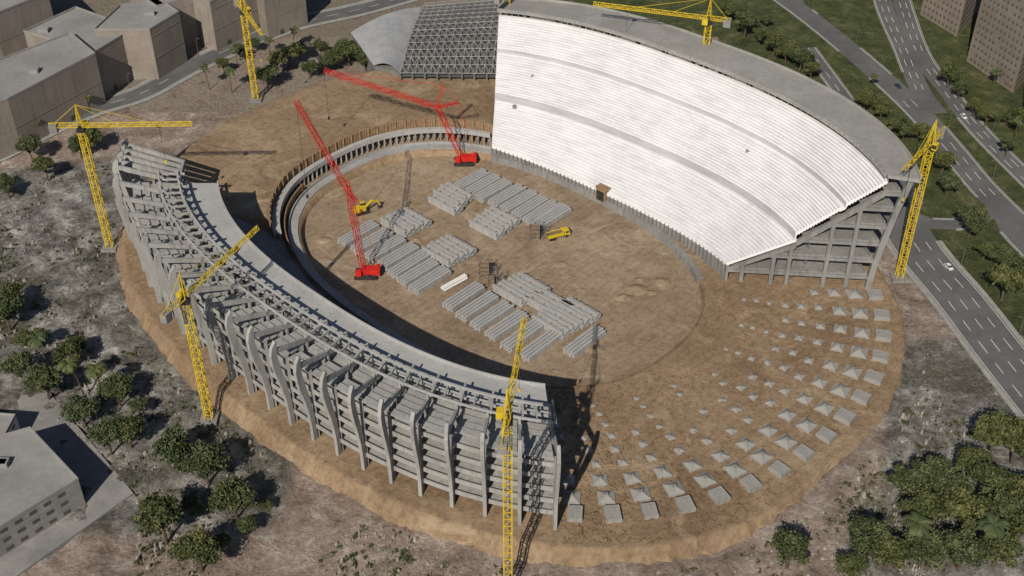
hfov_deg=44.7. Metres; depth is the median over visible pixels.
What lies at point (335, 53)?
broadleaf tree
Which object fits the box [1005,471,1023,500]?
broadleaf tree
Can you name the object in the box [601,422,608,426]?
concrete footing
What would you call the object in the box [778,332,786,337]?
concrete footing
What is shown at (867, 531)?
broadleaf tree
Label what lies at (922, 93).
road
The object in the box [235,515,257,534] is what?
broadleaf tree
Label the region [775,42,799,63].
broadleaf tree
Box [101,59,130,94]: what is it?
windows and bands
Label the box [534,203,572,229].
precast beam stack
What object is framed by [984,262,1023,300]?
broadleaf tree
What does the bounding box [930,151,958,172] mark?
broadleaf tree
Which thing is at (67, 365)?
palm tree
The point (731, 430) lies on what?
concrete footing
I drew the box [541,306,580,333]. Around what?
precast beam stack
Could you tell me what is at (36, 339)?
palm tree
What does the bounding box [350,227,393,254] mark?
precast beam stack
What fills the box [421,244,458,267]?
precast beam stack
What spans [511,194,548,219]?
precast beam stack
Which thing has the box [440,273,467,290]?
pipe bundle
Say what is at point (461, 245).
precast beam stack
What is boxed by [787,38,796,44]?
palm tree
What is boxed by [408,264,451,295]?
precast beam stack
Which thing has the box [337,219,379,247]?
precast beam stack
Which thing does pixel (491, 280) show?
scaffold tower
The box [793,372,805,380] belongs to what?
concrete footing
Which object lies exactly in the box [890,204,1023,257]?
road
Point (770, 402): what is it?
concrete footing
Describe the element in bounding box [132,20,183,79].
windows and bands
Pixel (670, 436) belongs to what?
concrete footing
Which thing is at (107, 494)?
paved yard
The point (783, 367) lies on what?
concrete footing
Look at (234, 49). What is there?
palm tree
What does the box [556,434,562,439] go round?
concrete footing
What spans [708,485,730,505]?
concrete footing
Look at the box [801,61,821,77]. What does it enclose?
broadleaf tree
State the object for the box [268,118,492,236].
timber retaining wall
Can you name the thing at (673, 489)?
concrete footing
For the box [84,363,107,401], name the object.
palm tree
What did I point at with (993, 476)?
broadleaf tree
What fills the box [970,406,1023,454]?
broadleaf tree
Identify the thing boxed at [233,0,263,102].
tower crane
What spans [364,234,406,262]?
precast beam stack
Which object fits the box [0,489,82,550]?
windows and bands
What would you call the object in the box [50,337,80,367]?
broadleaf tree
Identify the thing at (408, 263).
precast beam stack
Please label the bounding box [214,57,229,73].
broadleaf tree
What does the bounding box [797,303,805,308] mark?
concrete footing
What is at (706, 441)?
concrete footing
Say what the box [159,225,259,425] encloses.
tower crane
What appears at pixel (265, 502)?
broadleaf tree
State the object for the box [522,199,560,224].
precast beam stack
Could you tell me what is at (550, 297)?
precast beam stack
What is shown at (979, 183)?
road
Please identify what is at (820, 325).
concrete footing
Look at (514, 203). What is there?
precast beam stack
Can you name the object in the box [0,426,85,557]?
warehouse
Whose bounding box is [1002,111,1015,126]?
broadleaf tree
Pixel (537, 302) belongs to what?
precast beam stack
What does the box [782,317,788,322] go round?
concrete footing
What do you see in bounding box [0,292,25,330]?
broadleaf tree
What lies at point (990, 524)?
palm tree
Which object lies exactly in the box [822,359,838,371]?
concrete footing
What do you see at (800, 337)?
concrete footing
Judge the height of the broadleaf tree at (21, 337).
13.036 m
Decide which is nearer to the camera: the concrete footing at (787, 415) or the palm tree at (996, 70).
the concrete footing at (787, 415)
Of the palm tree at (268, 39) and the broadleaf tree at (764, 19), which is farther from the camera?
the broadleaf tree at (764, 19)
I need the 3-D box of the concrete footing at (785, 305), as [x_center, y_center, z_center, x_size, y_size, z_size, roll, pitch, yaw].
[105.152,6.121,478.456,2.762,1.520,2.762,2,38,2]
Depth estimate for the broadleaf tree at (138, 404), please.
434.23 m
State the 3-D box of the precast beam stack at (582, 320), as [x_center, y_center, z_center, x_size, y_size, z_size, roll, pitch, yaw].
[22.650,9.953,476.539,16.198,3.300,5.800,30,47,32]
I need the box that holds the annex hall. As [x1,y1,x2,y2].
[351,7,420,75]
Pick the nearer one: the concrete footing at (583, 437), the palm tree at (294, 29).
the concrete footing at (583, 437)
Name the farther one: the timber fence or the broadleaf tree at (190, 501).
the timber fence
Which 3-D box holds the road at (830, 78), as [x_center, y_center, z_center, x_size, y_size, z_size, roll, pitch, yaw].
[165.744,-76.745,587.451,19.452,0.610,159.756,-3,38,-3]
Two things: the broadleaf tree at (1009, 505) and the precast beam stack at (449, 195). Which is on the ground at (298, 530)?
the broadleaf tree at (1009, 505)
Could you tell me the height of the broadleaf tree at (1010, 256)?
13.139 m
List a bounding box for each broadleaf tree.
[0,172,11,178]
[0,175,17,198]
[0,281,23,313]
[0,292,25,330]
[0,349,35,381]
[12,326,50,351]
[13,132,42,162]
[21,362,62,399]
[30,155,56,180]
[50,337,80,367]
[58,393,100,425]
[65,333,87,357]
[67,135,87,157]
[81,126,103,152]
[87,415,123,454]
[94,371,133,406]
[108,413,147,448]
[127,397,147,416]
[133,490,183,545]
[152,424,192,470]
[164,525,222,572]
[178,439,231,485]
[180,493,200,512]
[205,475,256,518]
[213,531,231,552]
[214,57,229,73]
[231,42,244,60]
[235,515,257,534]
[246,37,261,52]
[252,64,280,89]
[259,496,273,512]
[267,50,285,76]
[276,45,298,67]
[290,40,307,62]
[300,59,319,78]
[313,38,328,57]
[318,55,336,71]
[324,47,345,68]
[329,38,361,65]
[356,51,367,71]
[719,0,743,17]
[734,10,759,38]
[753,26,768,46]
[759,15,773,26]
[763,32,785,57]
[770,526,810,568]
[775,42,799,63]
[788,46,814,72]
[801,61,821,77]
[833,549,870,575]
[846,514,893,560]
[852,87,880,108]
[869,533,913,570]
[870,98,887,113]
[873,104,891,119]
[884,117,901,130]
[886,462,931,497]
[889,109,907,120]
[896,121,914,142]
[898,483,946,524]
[902,525,953,571]
[911,454,957,492]
[912,122,931,144]
[914,139,942,164]
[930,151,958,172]
[931,469,975,505]
[935,485,997,533]
[937,172,961,196]
[938,61,963,87]
[941,525,995,570]
[951,80,970,98]
[954,443,994,479]
[955,204,992,237]
[966,97,986,116]
[967,458,1017,497]
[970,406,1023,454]
[973,241,998,260]
[975,105,1000,126]
[979,527,1023,568]
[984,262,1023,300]
[986,243,1022,266]
[990,488,1023,525]
[999,135,1018,156]
[1000,415,1023,464]
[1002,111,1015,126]
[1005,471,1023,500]
[1005,509,1023,536]
[1008,105,1023,127]
[1016,257,1023,284]
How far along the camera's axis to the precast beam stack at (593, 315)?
476.88 m
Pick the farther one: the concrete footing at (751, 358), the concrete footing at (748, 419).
the concrete footing at (751, 358)
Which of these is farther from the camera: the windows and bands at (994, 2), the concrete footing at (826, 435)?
the windows and bands at (994, 2)
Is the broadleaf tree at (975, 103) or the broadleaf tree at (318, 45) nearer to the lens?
the broadleaf tree at (975, 103)
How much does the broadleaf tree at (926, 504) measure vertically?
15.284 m
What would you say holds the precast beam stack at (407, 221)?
on the pitch soil
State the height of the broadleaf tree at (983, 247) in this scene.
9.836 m
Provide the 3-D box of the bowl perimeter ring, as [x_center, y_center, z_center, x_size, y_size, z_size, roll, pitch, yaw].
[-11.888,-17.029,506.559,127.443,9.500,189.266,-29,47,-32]
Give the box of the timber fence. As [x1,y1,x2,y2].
[284,183,304,258]
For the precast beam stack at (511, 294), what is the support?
on the pitch soil
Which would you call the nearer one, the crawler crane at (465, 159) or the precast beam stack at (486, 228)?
the precast beam stack at (486, 228)
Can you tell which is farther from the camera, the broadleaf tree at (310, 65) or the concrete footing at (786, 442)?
the broadleaf tree at (310, 65)
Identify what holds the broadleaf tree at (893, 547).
on the ground at (298, 530)
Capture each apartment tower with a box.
[920,0,979,36]
[966,0,1023,92]
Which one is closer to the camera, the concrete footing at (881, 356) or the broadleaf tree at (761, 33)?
the concrete footing at (881, 356)
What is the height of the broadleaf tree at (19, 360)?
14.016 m
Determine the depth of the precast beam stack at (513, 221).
526.51 m
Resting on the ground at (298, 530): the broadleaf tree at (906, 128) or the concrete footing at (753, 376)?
the broadleaf tree at (906, 128)
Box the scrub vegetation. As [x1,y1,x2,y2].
[0,161,1023,575]
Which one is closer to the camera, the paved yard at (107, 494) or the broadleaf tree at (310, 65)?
the paved yard at (107, 494)
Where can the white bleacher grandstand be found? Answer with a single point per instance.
(663, 141)
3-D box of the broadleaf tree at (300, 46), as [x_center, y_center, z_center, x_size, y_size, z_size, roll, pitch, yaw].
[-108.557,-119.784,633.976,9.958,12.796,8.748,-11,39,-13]
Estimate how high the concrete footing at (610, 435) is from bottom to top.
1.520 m
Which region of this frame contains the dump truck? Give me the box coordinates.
[545,227,569,241]
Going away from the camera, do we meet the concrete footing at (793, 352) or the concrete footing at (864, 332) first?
the concrete footing at (793, 352)
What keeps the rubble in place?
on the ground at (298, 530)
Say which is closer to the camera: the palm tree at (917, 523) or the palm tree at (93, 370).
the palm tree at (917, 523)
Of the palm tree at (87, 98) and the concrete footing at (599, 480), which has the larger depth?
the palm tree at (87, 98)
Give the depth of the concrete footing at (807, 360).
452.56 m
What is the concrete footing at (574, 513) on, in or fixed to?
on the earth platform
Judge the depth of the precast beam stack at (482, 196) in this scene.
543.19 m
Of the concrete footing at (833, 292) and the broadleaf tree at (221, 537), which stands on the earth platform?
the concrete footing at (833, 292)
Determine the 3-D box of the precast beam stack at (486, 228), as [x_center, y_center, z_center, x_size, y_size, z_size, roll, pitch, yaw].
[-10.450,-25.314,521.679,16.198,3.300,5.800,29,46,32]
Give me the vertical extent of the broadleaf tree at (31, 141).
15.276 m
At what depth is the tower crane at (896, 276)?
468.22 m
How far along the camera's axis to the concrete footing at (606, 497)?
399.09 m
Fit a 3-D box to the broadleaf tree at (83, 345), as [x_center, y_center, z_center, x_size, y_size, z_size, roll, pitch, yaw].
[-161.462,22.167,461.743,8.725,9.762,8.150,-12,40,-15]
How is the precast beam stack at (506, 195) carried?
on the pitch soil
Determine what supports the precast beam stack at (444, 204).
on the pitch soil
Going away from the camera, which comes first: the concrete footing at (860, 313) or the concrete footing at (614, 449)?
the concrete footing at (614, 449)
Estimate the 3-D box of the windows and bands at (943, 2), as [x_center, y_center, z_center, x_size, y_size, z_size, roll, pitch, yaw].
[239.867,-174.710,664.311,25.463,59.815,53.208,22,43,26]
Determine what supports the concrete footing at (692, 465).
on the earth platform
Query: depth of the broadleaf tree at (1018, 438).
404.67 m
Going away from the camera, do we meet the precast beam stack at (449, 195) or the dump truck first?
the dump truck
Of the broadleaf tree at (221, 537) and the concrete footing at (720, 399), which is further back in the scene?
the concrete footing at (720, 399)
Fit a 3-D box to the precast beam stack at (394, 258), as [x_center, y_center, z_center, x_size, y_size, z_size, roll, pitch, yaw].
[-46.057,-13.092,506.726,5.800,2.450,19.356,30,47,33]
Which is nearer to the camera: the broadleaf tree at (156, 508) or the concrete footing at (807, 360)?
the broadleaf tree at (156, 508)
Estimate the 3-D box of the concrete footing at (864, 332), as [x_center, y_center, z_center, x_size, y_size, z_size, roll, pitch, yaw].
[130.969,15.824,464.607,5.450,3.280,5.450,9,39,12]
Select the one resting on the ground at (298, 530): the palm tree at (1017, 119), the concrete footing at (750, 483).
the palm tree at (1017, 119)
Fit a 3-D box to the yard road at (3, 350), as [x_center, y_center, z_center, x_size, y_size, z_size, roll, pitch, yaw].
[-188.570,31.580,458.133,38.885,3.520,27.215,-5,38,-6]
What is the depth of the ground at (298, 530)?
457.62 m
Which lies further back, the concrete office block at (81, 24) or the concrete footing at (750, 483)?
the concrete office block at (81, 24)
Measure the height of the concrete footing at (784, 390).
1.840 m
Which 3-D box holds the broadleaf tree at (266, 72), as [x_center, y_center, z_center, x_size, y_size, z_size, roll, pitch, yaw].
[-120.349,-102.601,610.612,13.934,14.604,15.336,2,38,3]
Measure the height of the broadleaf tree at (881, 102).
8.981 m
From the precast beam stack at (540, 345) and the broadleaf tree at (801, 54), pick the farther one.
the broadleaf tree at (801, 54)
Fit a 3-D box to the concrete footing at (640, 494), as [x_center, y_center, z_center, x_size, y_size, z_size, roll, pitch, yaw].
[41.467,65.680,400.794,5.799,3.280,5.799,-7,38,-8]
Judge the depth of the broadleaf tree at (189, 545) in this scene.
375.56 m
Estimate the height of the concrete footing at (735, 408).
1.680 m
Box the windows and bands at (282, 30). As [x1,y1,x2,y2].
[259,4,305,33]
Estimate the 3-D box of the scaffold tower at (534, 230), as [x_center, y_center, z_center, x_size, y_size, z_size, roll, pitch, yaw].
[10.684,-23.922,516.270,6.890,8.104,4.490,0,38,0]
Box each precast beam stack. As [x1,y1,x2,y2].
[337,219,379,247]
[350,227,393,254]
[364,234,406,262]
[377,241,419,270]
[380,215,414,237]
[387,249,429,278]
[388,211,421,233]
[396,207,431,229]
[396,258,439,287]
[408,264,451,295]
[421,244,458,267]
[428,193,463,215]
[430,239,466,263]
[432,187,467,206]
[440,182,474,202]
[440,234,476,258]
[442,281,485,311]
[454,168,490,188]
[455,290,498,322]
[463,173,500,193]
[468,217,505,240]
[469,299,514,331]
[474,178,512,203]
[476,211,512,233]
[484,206,520,228]
[484,309,529,341]
[487,183,526,207]
[492,281,528,307]
[499,188,537,213]
[499,319,543,353]
[502,277,538,297]
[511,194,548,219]
[512,272,550,292]
[518,329,560,362]
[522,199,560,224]
[526,293,562,315]
[531,312,571,339]
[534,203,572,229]
[536,288,573,310]
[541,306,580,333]
[551,302,590,328]
[561,297,600,323]
[563,324,606,358]
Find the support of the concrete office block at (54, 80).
on the ground at (298, 530)
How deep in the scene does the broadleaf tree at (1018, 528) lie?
377.32 m
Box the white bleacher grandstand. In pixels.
[491,0,921,288]
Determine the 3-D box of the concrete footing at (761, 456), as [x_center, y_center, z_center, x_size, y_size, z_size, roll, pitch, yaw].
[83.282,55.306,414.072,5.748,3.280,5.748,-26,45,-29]
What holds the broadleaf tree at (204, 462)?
on the ground at (298, 530)
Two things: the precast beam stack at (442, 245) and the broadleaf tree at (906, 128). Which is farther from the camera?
the broadleaf tree at (906, 128)
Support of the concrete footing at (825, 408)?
on the earth platform
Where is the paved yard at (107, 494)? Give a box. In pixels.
[0,393,133,575]
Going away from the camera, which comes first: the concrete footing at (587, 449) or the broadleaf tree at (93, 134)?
the concrete footing at (587, 449)
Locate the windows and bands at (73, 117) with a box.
[0,81,101,158]
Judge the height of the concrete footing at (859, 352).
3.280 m
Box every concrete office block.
[0,0,52,57]
[0,32,105,158]
[23,6,131,95]
[94,0,187,79]
[130,0,259,50]
[257,0,307,36]
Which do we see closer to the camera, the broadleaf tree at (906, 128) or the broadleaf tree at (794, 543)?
the broadleaf tree at (794, 543)
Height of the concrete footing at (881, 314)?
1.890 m
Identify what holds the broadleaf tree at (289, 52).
on the ground at (298, 530)
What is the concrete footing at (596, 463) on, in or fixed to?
on the earth platform
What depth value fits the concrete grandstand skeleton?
414.32 m
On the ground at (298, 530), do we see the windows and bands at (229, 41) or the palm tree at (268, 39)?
the palm tree at (268, 39)
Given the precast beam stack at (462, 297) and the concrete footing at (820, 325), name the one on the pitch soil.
the precast beam stack at (462, 297)
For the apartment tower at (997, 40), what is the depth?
612.52 m
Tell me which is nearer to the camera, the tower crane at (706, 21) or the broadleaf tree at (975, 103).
the tower crane at (706, 21)
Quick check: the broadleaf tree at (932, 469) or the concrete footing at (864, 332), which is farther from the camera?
the concrete footing at (864, 332)
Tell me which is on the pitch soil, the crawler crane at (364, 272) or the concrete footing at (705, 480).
the crawler crane at (364, 272)
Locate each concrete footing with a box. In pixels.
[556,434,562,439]
[560,474,574,486]
[562,490,579,504]
[567,505,582,522]
[579,435,586,440]
[583,447,592,453]
[591,460,600,467]
[592,474,607,486]
[597,490,615,504]
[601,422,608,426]
[603,504,621,523]
[606,432,615,438]
[609,445,619,452]
[617,458,627,466]
[622,471,640,484]
[629,486,650,502]
[631,429,639,434]
[638,440,648,447]
[640,502,658,519]
[645,453,656,461]
[652,465,672,479]
[662,480,685,497]
[665,433,675,440]
[674,445,685,454]
[674,495,695,513]
[682,458,702,472]
[688,426,698,433]
[693,471,716,488]
[698,407,708,413]
[700,436,712,445]
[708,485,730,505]
[710,449,729,462]
[717,397,726,402]
[722,460,747,478]
[725,426,737,434]
[731,405,742,412]
[735,384,745,390]
[735,437,756,452]
[739,474,761,493]
[742,416,753,423]
[748,355,755,360]
[748,373,757,380]
[748,393,758,400]
[749,448,773,465]
[758,423,778,437]
[764,359,772,365]
[764,380,774,387]
[764,399,775,406]
[768,460,790,478]
[771,346,779,351]
[774,433,797,450]
[777,408,796,422]
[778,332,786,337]
[778,386,790,394]
[779,364,788,371]
[781,302,788,307]
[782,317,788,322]
[789,349,797,355]
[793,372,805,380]
[793,443,815,461]
[794,334,803,340]
[795,417,817,433]
[796,393,813,405]
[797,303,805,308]
[798,320,805,325]
[804,357,814,364]
[809,290,818,295]
[811,376,828,388]
[813,338,822,344]
[813,400,835,416]
[814,304,822,309]
[815,426,837,444]
[816,323,824,329]
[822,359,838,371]
[827,287,840,296]
[830,342,843,352]
[830,382,850,398]
[832,306,845,315]
[833,407,856,425]
[834,323,846,333]
[842,364,862,379]
[845,288,862,298]
[850,345,867,358]
[850,388,871,405]
[851,306,867,318]
[854,327,869,338]
[863,369,884,385]
[866,289,883,300]
[871,349,888,363]
[873,308,889,320]
[875,329,891,342]
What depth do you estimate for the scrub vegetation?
420.22 m
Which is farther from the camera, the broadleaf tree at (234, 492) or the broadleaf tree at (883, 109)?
the broadleaf tree at (883, 109)
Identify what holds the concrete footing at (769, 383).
on the earth platform
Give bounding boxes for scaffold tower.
[478,257,495,278]
[488,271,502,284]
[529,220,545,240]
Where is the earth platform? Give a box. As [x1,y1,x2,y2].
[115,70,905,567]
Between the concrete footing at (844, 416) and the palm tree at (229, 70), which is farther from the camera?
the palm tree at (229, 70)
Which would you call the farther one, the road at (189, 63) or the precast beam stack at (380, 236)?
the road at (189, 63)
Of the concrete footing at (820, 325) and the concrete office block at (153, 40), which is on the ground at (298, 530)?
the concrete office block at (153, 40)
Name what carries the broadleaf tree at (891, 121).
on the ground at (298, 530)
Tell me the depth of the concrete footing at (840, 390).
439.18 m
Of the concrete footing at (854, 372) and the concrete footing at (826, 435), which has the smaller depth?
the concrete footing at (826, 435)
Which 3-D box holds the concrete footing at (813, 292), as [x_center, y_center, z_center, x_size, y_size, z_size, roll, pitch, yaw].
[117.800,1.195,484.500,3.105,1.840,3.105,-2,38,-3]
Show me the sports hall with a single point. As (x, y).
(455, 39)
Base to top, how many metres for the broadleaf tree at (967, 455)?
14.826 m
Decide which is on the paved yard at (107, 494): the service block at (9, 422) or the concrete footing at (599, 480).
the service block at (9, 422)
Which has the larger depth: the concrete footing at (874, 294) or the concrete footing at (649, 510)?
the concrete footing at (874, 294)
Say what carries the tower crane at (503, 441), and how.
on the ground at (298, 530)
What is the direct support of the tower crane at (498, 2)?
on the earth platform
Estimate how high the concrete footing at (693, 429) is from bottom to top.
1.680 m
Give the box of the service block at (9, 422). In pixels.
[0,413,19,434]
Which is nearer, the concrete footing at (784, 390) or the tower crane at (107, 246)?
the concrete footing at (784, 390)
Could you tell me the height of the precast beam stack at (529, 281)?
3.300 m
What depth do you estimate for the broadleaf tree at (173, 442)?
408.57 m
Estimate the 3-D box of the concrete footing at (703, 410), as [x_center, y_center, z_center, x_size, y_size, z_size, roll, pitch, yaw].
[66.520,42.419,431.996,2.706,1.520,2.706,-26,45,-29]
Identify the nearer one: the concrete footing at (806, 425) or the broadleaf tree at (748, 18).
the concrete footing at (806, 425)
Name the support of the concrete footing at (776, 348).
on the earth platform
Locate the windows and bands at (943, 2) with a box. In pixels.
[920,0,978,36]
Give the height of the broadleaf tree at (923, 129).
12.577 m
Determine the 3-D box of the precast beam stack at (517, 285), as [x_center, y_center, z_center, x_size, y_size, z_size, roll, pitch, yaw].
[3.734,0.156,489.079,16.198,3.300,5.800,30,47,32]
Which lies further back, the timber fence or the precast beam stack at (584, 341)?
the timber fence
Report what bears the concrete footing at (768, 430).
on the earth platform
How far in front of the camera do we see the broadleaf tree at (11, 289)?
477.31 m
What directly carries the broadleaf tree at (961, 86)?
on the ground at (298, 530)
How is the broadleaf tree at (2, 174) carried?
on the ground at (298, 530)
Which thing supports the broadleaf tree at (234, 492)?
on the ground at (298, 530)
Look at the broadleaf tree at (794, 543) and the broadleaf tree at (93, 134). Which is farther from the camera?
the broadleaf tree at (93, 134)
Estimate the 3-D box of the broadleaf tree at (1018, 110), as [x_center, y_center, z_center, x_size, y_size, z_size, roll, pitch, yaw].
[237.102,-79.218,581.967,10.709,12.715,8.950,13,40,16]
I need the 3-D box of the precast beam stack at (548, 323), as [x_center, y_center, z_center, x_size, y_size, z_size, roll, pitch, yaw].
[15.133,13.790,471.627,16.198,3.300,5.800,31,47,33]
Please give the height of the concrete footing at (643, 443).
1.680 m
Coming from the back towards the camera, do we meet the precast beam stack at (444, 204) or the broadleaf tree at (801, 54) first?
the broadleaf tree at (801, 54)
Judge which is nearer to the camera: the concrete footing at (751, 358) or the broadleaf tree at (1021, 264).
the concrete footing at (751, 358)
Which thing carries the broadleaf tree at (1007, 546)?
on the ground at (298, 530)
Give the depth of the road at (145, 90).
635.62 m
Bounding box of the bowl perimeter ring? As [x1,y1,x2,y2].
[272,127,704,387]
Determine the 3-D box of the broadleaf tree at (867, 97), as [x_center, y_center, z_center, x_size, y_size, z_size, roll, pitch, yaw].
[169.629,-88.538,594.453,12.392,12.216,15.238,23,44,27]
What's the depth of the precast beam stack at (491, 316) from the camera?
475.07 m
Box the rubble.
[0,160,1023,575]
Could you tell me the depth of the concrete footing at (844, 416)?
428.27 m
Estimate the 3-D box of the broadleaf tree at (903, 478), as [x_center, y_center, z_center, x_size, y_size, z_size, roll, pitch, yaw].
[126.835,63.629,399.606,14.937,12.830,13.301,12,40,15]
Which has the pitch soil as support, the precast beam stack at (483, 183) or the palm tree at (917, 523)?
the precast beam stack at (483, 183)
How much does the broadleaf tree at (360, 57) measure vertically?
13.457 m
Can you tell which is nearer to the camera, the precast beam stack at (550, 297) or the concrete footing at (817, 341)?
the concrete footing at (817, 341)
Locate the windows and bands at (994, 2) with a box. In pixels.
[967,0,1023,92]
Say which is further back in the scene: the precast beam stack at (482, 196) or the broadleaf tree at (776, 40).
the broadleaf tree at (776, 40)
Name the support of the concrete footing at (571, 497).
on the earth platform
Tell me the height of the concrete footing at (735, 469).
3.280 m
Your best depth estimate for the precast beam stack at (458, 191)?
541.24 m
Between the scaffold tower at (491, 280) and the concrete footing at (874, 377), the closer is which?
the concrete footing at (874, 377)
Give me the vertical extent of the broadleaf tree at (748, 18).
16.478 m
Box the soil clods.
[547,281,903,544]
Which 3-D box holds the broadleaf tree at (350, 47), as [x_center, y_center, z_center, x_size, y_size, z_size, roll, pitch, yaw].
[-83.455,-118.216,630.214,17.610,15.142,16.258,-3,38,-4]
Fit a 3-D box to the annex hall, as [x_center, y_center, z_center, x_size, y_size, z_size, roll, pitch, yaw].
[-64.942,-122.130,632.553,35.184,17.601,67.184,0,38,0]
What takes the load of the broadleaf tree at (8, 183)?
on the ground at (298, 530)
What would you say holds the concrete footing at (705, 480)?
on the earth platform
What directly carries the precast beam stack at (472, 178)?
on the pitch soil
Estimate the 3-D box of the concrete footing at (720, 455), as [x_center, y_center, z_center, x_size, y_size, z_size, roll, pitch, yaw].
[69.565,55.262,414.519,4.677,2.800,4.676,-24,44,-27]
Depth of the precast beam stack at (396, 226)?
521.23 m
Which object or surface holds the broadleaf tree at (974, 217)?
on the ground at (298, 530)
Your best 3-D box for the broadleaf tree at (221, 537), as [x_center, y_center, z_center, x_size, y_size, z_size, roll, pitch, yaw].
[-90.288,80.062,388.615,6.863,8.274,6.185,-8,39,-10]
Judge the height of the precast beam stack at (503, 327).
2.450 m
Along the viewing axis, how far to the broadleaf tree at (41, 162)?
544.58 m
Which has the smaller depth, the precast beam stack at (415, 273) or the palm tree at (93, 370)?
the palm tree at (93, 370)
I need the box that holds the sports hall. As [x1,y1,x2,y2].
[399,0,512,80]
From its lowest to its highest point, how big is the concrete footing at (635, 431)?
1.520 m
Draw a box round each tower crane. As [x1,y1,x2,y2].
[48,105,191,252]
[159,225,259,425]
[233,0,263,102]
[494,0,509,15]
[496,316,526,575]
[593,0,731,68]
[889,120,947,282]
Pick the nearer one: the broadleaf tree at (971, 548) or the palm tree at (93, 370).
the broadleaf tree at (971, 548)
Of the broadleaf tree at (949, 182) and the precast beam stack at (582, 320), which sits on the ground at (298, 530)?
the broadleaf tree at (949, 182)
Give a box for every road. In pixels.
[0,0,417,161]
[0,348,44,390]
[179,48,195,69]
[773,0,1023,235]
[789,0,899,85]
[804,47,922,209]
[873,0,946,113]
[877,179,1023,418]
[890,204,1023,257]
[893,0,1023,187]
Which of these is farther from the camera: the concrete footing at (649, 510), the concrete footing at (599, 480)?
the concrete footing at (599, 480)
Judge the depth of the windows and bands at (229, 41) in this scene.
644.65 m
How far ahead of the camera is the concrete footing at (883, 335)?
461.97 m
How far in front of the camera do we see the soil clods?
435.82 m
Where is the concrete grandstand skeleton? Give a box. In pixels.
[112,138,560,529]
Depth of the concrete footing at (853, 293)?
482.21 m
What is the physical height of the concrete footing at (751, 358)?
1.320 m
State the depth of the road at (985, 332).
478.81 m
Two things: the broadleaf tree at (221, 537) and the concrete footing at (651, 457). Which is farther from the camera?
the concrete footing at (651, 457)
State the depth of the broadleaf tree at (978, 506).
380.38 m
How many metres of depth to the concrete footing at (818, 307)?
476.88 m
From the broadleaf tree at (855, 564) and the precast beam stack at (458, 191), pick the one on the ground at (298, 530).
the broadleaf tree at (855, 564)
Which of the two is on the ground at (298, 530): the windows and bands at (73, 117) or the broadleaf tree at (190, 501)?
the broadleaf tree at (190, 501)
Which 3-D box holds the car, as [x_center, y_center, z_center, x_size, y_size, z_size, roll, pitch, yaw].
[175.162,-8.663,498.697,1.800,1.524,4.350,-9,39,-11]
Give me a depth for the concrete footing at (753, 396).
437.55 m
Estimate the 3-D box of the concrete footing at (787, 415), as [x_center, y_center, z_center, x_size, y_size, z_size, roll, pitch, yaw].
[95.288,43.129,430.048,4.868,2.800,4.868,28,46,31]
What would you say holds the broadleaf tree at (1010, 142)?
on the ground at (298, 530)
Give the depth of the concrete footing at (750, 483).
403.62 m
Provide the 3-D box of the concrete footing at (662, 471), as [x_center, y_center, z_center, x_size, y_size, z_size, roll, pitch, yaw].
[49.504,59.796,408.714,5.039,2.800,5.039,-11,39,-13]
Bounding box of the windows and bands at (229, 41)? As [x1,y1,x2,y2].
[178,0,259,47]
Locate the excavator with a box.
[352,199,381,215]
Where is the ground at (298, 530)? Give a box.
[0,0,1023,575]
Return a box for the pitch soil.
[303,156,700,385]
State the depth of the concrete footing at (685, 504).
396.47 m
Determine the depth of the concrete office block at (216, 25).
643.40 m
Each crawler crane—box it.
[293,100,380,279]
[323,68,476,165]
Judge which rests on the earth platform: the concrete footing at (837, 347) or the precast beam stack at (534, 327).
the concrete footing at (837, 347)
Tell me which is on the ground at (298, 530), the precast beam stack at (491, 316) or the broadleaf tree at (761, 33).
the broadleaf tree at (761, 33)
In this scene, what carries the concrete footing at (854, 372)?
on the earth platform
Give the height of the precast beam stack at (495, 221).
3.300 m
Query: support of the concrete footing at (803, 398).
on the earth platform
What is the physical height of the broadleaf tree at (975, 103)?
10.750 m
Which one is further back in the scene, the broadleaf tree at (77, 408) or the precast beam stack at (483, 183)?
the precast beam stack at (483, 183)
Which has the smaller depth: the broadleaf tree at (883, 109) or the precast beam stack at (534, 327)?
the precast beam stack at (534, 327)
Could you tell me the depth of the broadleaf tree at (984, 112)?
581.01 m
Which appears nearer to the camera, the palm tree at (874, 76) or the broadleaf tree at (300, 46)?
the palm tree at (874, 76)
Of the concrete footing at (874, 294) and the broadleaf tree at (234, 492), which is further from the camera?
the concrete footing at (874, 294)
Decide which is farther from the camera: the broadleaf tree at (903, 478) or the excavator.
the excavator
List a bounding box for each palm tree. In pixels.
[26,331,49,366]
[57,355,84,396]
[82,94,91,110]
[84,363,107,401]
[199,63,209,89]
[223,66,234,92]
[229,46,239,66]
[264,36,273,51]
[289,25,299,42]
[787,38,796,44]
[870,73,878,88]
[901,511,933,537]
[976,511,1009,539]
[992,67,1002,87]
[1011,116,1023,138]
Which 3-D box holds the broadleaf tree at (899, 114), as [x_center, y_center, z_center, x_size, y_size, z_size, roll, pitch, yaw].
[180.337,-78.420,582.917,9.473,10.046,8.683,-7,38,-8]
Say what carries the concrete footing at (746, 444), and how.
on the earth platform
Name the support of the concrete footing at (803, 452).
on the earth platform
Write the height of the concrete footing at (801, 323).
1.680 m
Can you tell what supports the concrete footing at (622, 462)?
on the earth platform
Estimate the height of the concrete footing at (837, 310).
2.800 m
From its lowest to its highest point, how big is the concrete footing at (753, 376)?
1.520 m
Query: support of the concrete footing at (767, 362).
on the earth platform

